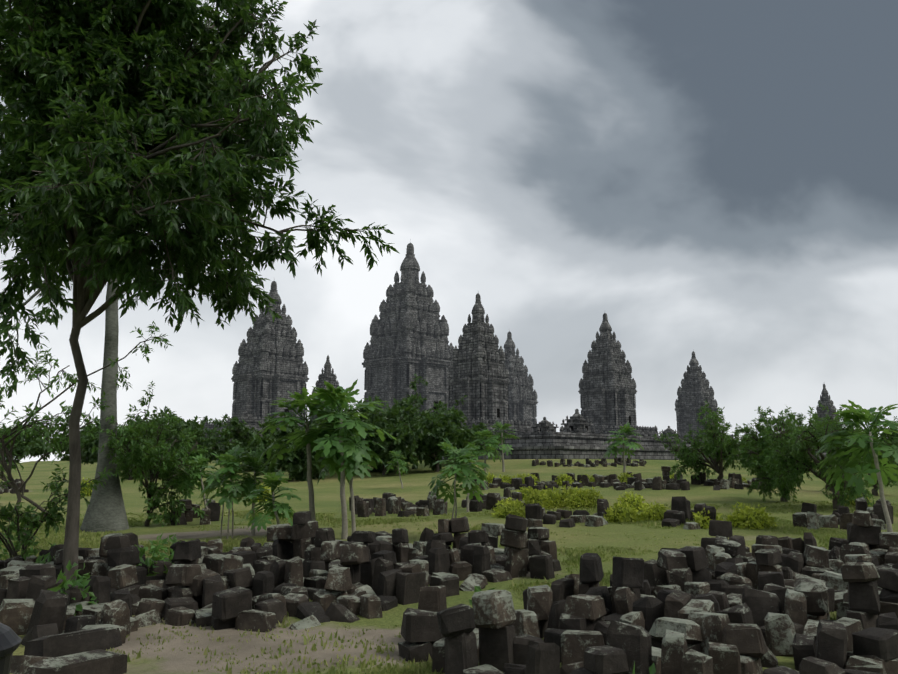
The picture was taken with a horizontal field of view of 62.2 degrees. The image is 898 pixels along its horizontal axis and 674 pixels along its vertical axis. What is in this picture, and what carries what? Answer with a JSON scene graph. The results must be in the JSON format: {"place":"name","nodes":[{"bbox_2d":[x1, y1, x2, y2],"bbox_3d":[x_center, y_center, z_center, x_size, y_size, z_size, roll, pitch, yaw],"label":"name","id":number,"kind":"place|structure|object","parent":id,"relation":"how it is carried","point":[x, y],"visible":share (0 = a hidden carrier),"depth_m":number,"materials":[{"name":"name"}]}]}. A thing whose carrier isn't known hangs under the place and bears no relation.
{"place":"outdoors","nodes":[
{"label":"outdoors","id":0,"kind":"place"},
{"bbox_2d":[0,459,897,673],"bbox_3d":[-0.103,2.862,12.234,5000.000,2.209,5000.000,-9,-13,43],"label":"ground","id":1,"kind":"structure","parent":0,"point":[413,490],"depth_m":18.42,"materials":[{"name":"green plant"}]},
{"bbox_2d":[0,623,21,673],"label":"litter bin","id":2,"kind":"object","parent":1,"relation":"on","point":[10,640],"visible":1,"depth_m":4.15,"materials":[{"name":"black plastic"}]},
{"bbox_2d":[0,435,45,514],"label":"tree","id":3,"kind":"object","parent":1,"relation":"on","point":[3,478],"visible":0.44,"depth_m":23.02,"materials":[{"name":"green plant"}]},
{"bbox_2d":[0,418,68,463],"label":"tree","id":4,"kind":"object","parent":1,"relation":"on","point":[32,445],"visible":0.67,"depth_m":213.40,"materials":[{"name":"green plant"}]},
{"bbox_2d":[0,463,113,559],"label":"shrub","id":5,"kind":"object","parent":1,"relation":"on","point":[52,510],"visible":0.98,"depth_m":11.74,"materials":[{"name":"green plant"}]},
{"bbox_2d":[10,627,126,673],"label":"stone block","id":6,"kind":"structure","parent":1,"relation":"on","point":[80,652],"depth_m":6.53,"materials":[{"name":"stone"}]},
{"bbox_2d":[50,416,98,460],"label":"tree","id":7,"kind":"object","parent":1,"relation":"on","point":[65,456],"visible":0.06,"depth_m":222.12,"materials":[{"name":"green plant"}]},
{"bbox_2d":[0,321,172,540],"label":"tree","id":8,"kind":"object","parent":1,"relation":"on","point":[46,431],"visible":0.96,"depth_m":17.05,"materials":[{"name":"green plant"}]},
{"bbox_2d":[0,0,254,531],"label":"tree","id":9,"kind":"object","parent":1,"relation":"on","point":[105,510],"visible":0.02,"depth_m":20.43,"materials":[{"name":"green plant"}]},
{"bbox_2d":[93,419,168,427],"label":"tree","id":10,"kind":"object","parent":1,"relation":"on","point":[126,424],"depth_m":235.23,"materials":[{"name":"green plant"}]},
{"bbox_2d":[80,419,192,479],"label":"tree","id":11,"kind":"object","parent":1,"relation":"on","point":[88,443],"visible":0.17,"depth_m":57.12,"materials":[{"name":"green plant"}]},
{"bbox_2d":[91,381,208,526],"bbox_3d":[-8.103,3.317,20.778,2.856,4.372,4.058,1,-10,-4],"label":"shrub","id":12,"kind":"object","parent":1,"relation":"on","point":[142,455],"visible":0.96,"depth_m":20.61,"materials":[{"name":"green plant"}]},
{"bbox_2d":[142,406,216,428],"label":"tree","id":13,"kind":"object","parent":1,"relation":"on","point":[201,421],"visible":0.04,"depth_m":256.88,"materials":[{"name":"green plant"}]},
{"bbox_2d":[141,409,242,472],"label":"tree","id":14,"kind":"object","parent":1,"relation":"on","point":[211,443],"visible":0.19,"depth_m":61.47,"materials":[{"name":"green plant"}]},
{"bbox_2d":[176,454,214,523],"bbox_3d":[-7.110,4.391,21.058,1.172,2.177,1.242,-9,-13,43],"label":"papaya","id":15,"kind":"object","parent":1,"relation":"on","point":[201,460],"visible":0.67,"depth_m":21.01,"materials":[{"name":"green plant"}]},
{"bbox_2d":[0,0,398,586],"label":"tree","id":16,"kind":"object","parent":1,"relation":"on","point":[108,161],"visible":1,"depth_m":10.34,"materials":[{"name":"green plant"}]},
{"bbox_2d":[198,451,247,538],"bbox_3d":[-5.262,3.776,17.427,1.213,2.246,1.170,-9,-13,43],"label":"tree","id":17,"kind":"object","parent":1,"relation":"on","point":[226,499],"visible":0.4,"depth_m":17.30,"materials":[{"name":"green plant"}]},
{"bbox_2d":[201,457,257,537],"bbox_3d":[-5.171,3.872,17.547,1.124,2.088,1.294,-2,-10,13],"label":"tree","id":18,"kind":"object","parent":1,"relation":"on","point":[225,481],"visible":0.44,"depth_m":17.48,"materials":[{"name":"green plant"}]},
{"bbox_2d":[205,444,256,539],"bbox_3d":[-5.115,3.689,17.347,1.148,2.394,1.392,-9,-13,43],"label":"tree","id":19,"kind":"object","parent":1,"relation":"on","point":[235,451],"visible":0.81,"depth_m":17.22,"materials":[{"name":"green plant"}]},
{"bbox_2d":[217,409,263,459],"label":"gate","id":20,"kind":"structure","parent":1,"relation":"on","point":[250,420],"depth_m":116.31,"materials":[{"name":"stone"}]},
{"bbox_2d":[230,449,280,535],"bbox_3d":[-4.654,3.833,17.968,1.278,2.279,1.369,2,-10,-10],"label":"papaya","id":21,"kind":"object","parent":1,"relation":"on","point":[253,459],"visible":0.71,"depth_m":17.96,"materials":[{"name":"green plant"}]},
{"bbox_2d":[214,414,301,471],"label":"tree","id":22,"kind":"object","parent":1,"relation":"on","point":[242,432],"visible":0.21,"depth_m":68.28,"materials":[{"name":"green plant"}]},
{"bbox_2d":[239,469,301,531],"bbox_3d":[-3.497,3.523,14.644,1.288,1.810,1.213,-9,-13,43],"label":"papaya","id":23,"kind":"object","parent":1,"relation":"on","point":[276,507],"visible":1,"depth_m":14.65,"materials":[{"name":"green plant"}]},
{"bbox_2d":[0,511,561,645],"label":"rubble pile","id":24,"kind":"object","parent":1,"relation":"on","point":[249,584],"visible":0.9,"depth_m":9.90,"materials":[{"name":"stone"}]},
{"bbox_2d":[241,415,328,480],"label":"tree","id":25,"kind":"object","parent":1,"relation":"on","point":[294,464],"visible":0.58,"depth_m":49.40,"materials":[{"name":"green plant"}]},
{"bbox_2d":[257,387,354,520],"bbox_3d":[-3.429,3.069,17.717,2.231,3.647,2.218,4,-10,-25],"label":"papaya","id":26,"kind":"object","parent":1,"relation":"on","point":[302,400],"visible":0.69,"depth_m":17.64,"materials":[{"name":"green plant"}]},
{"bbox_2d":[288,411,343,459],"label":"tree","id":27,"kind":"object","parent":1,"relation":"on","point":[293,427],"visible":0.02,"depth_m":64.16,"materials":[{"name":"green plant"}]},
{"bbox_2d":[0,517,655,673],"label":"weeds","id":28,"kind":"object","parent":1,"relation":"on","point":[82,582],"visible":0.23,"depth_m":10.71,"materials":[{"name":"green plant"}]},
{"bbox_2d":[288,379,398,538],"bbox_3d":[-2.440,2.877,17.167,2.492,3.819,2.340,-9,-13,43],"label":"papaya","id":29,"kind":"object","parent":1,"relation":"on","point":[339,395],"visible":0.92,"depth_m":17.10,"materials":[{"name":"green plant"}]},
{"bbox_2d":[303,399,397,472],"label":"tree","id":30,"kind":"object","parent":1,"relation":"on","point":[379,467],"visible":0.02,"depth_m":57.15,"materials":[{"name":"green plant"}]},
{"bbox_2d":[317,414,385,534],"bbox_3d":[-2.350,3.328,17.618,1.650,3.047,1.599,4,-10,-24],"label":"papaya","id":31,"kind":"object","parent":1,"relation":"on","point":[352,463],"visible":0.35,"depth_m":17.26,"materials":[{"name":"green plant"}]},
{"bbox_2d":[347,394,428,474],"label":"tree","id":32,"kind":"object","parent":1,"relation":"on","point":[407,435],"visible":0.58,"depth_m":51.68,"materials":[{"name":"green plant"}]},
{"bbox_2d":[384,450,407,487],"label":"papaya","id":33,"kind":"object","parent":1,"relation":"on","point":[396,454],"visible":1,"depth_m":38.49,"materials":[{"name":"green plant"}]},
{"bbox_2d":[376,374,467,468],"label":"tree","id":34,"kind":"object","parent":1,"relation":"on","point":[406,402],"visible":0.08,"depth_m":59.57,"materials":[{"name":"green plant"}]},
{"bbox_2d":[405,408,475,471],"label":"tree","id":35,"kind":"object","parent":1,"relation":"on","point":[438,427],"visible":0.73,"depth_m":54.40,"materials":[{"name":"green plant"}]},
{"bbox_2d":[0,457,892,529],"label":"rubble","id":36,"kind":"object","parent":1,"relation":"on","point":[808,516],"visible":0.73,"depth_m":22.36,"materials":[{"name":"stone"}]},
{"bbox_2d":[0,500,897,673],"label":"grass tufts","id":37,"kind":"object","parent":1,"relation":"on","point":[576,554],"visible":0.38,"depth_m":15.31,"materials":[{"name":"green plant"}]},
{"bbox_2d":[428,438,485,517],"bbox_3d":[0.199,3.413,16.406,1.296,2.407,1.291,-4,-10,23],"label":"tree","id":38,"kind":"object","parent":1,"relation":"on","point":[446,445],"visible":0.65,"depth_m":16.29,"materials":[{"name":"green plant"}]},
{"bbox_2d":[429,444,488,517],"bbox_3d":[0.210,3.434,16.000,1.245,2.251,1.319,-9,-13,43],"label":"tree","id":39,"kind":"object","parent":1,"relation":"on","point":[467,484],"visible":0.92,"depth_m":16.14,"materials":[{"name":"green plant"}]},
{"bbox_2d":[444,422,489,462],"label":"tree","id":40,"kind":"object","parent":1,"relation":"on","point":[479,427],"visible":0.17,"depth_m":69.26,"materials":[{"name":"green plant"}]},
{"bbox_2d":[449,442,490,511],"bbox_3d":[0.711,4.497,23.448,1.403,2.362,1.371,-9,-13,43],"label":"papaya","id":41,"kind":"object","parent":1,"relation":"on","point":[480,475],"visible":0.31,"depth_m":23.52,"materials":[{"name":"green plant"}]},
{"bbox_2d":[80,472,872,529],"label":"hedges","id":42,"kind":"object","parent":1,"relation":"on","point":[628,508],"visible":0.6,"depth_m":22.65,"materials":[{"name":"green plant"}]},
{"bbox_2d":[468,429,501,471],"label":"papaya","id":43,"kind":"object","parent":1,"relation":"on","point":[487,433],"visible":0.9,"depth_m":38.64,"materials":[{"name":"green plant"}]},
{"bbox_2d":[487,421,519,471],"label":"papaya","id":44,"kind":"object","parent":1,"relation":"on","point":[497,425],"visible":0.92,"depth_m":52.16,"materials":[{"name":"green plant"}]},
{"bbox_2d":[214,426,830,459],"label":"courtyard terrace","id":45,"kind":"structure","parent":1,"relation":"on","point":[550,444],"depth_m":77.91,"materials":[{"name":"stone"}]},
{"bbox_2d":[201,281,308,442],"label":"temple","id":46,"kind":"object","parent":45,"relation":"on","point":[269,368],"visible":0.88,"depth_m":144.67,"materials":[{"name":"stone"}]},
{"bbox_2d":[308,355,340,423],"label":"temple","id":47,"kind":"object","parent":45,"relation":"on","point":[327,375],"visible":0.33,"depth_m":123.45,"materials":[{"name":"stone"}]},
{"bbox_2d":[362,243,453,418],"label":"temple","id":48,"kind":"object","parent":45,"relation":"on","point":[409,331],"visible":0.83,"depth_m":170.26,"materials":[{"name":"stone"}]},
{"bbox_2d":[447,293,533,432],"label":"temple","id":49,"kind":"structure","parent":45,"relation":"on","point":[478,373],"depth_m":109.00,"materials":[{"name":"stone"}]},
{"bbox_2d":[504,331,537,430],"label":"temple","id":50,"kind":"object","parent":45,"relation":"on","point":[522,399],"visible":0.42,"depth_m":196.48,"materials":[{"name":"stone"}]},
{"bbox_2d":[531,417,558,431],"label":"shrine","id":51,"kind":"object","parent":45,"relation":"on","point":[544,425],"visible":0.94,"depth_m":79.03,"materials":[{"name":"stone"}]},
{"bbox_2d":[558,409,593,436],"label":"shrine","id":52,"kind":"object","parent":45,"relation":"on","point":[576,420],"visible":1,"depth_m":82.96,"materials":[{"name":"stone"}]},
{"bbox_2d":[561,313,659,436],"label":"temple","id":53,"kind":"structure","parent":45,"relation":"on","point":[607,391],"depth_m":134.45,"materials":[{"name":"stone"}]},
{"bbox_2d":[658,426,682,439],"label":"shrine","id":54,"kind":"object","parent":45,"relation":"on","point":[668,430],"visible":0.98,"depth_m":95.11,"materials":[{"name":"stone"}]},
{"bbox_2d":[675,351,732,438],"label":"temple","id":55,"kind":"structure","parent":45,"relation":"on","point":[694,392],"depth_m":161.18,"materials":[{"name":"stone"}]},
{"bbox_2d":[603,422,643,475],"bbox_3d":[8.667,5.802,36.990,2.053,3.222,1.872,-9,-13,43],"label":"papaya","id":56,"kind":"object","parent":1,"relation":"on","point":[612,448],"visible":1,"depth_m":36.97,"materials":[{"name":"green plant"}]},
{"bbox_2d":[398,510,897,673],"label":"rubble pile","id":57,"kind":"object","parent":1,"relation":"on","point":[720,603],"visible":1,"depth_m":7.05,"materials":[{"name":"stone"}]},
{"bbox_2d":[652,400,757,480],"bbox_3d":[11.492,4.957,33.620,4.474,4.041,3.930,-9,-13,43],"label":"tree","id":58,"kind":"object","parent":1,"relation":"on","point":[721,444],"visible":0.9,"depth_m":33.12,"materials":[{"name":"green plant"}]},
{"bbox_2d":[741,424,785,466],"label":"tree","id":59,"kind":"object","parent":1,"relation":"on","point":[759,439],"visible":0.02,"depth_m":75.71,"materials":[{"name":"green plant"}]},
{"bbox_2d":[726,406,833,501],"bbox_3d":[11.471,4.159,25.797,3.724,3.542,3.329,-9,-13,43],"label":"tree","id":60,"kind":"object","parent":1,"relation":"on","point":[757,455],"visible":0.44,"depth_m":25.71,"materials":[{"name":"green plant"}]},
{"bbox_2d":[813,384,841,452],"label":"temple","id":61,"kind":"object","parent":1,"relation":"on","point":[824,400],"visible":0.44,"depth_m":132.29,"materials":[{"name":"stone"}]},
{"bbox_2d":[761,401,897,509],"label":"tree","id":62,"kind":"object","parent":1,"relation":"on","point":[795,451],"visible":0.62,"depth_m":22.93,"materials":[{"name":"green plant"}]},
{"bbox_2d":[815,400,897,531],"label":"papaya","id":63,"kind":"object","parent":1,"relation":"on","point":[860,417],"visible":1,"depth_m":16.25,"materials":[{"name":"green plant"}]},
{"bbox_2d":[828,416,897,495],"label":"tree","id":64,"kind":"object","parent":1,"relation":"on","point":[875,486],"visible":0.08,"depth_m":29.97,"materials":[{"name":"green plant"}]},
{"bbox_2d":[0,0,897,462],"label":"sky","id":65,"kind":"structure","parent":0,"point":[717,180],"materials":[{"name":"grey"}]}
]}

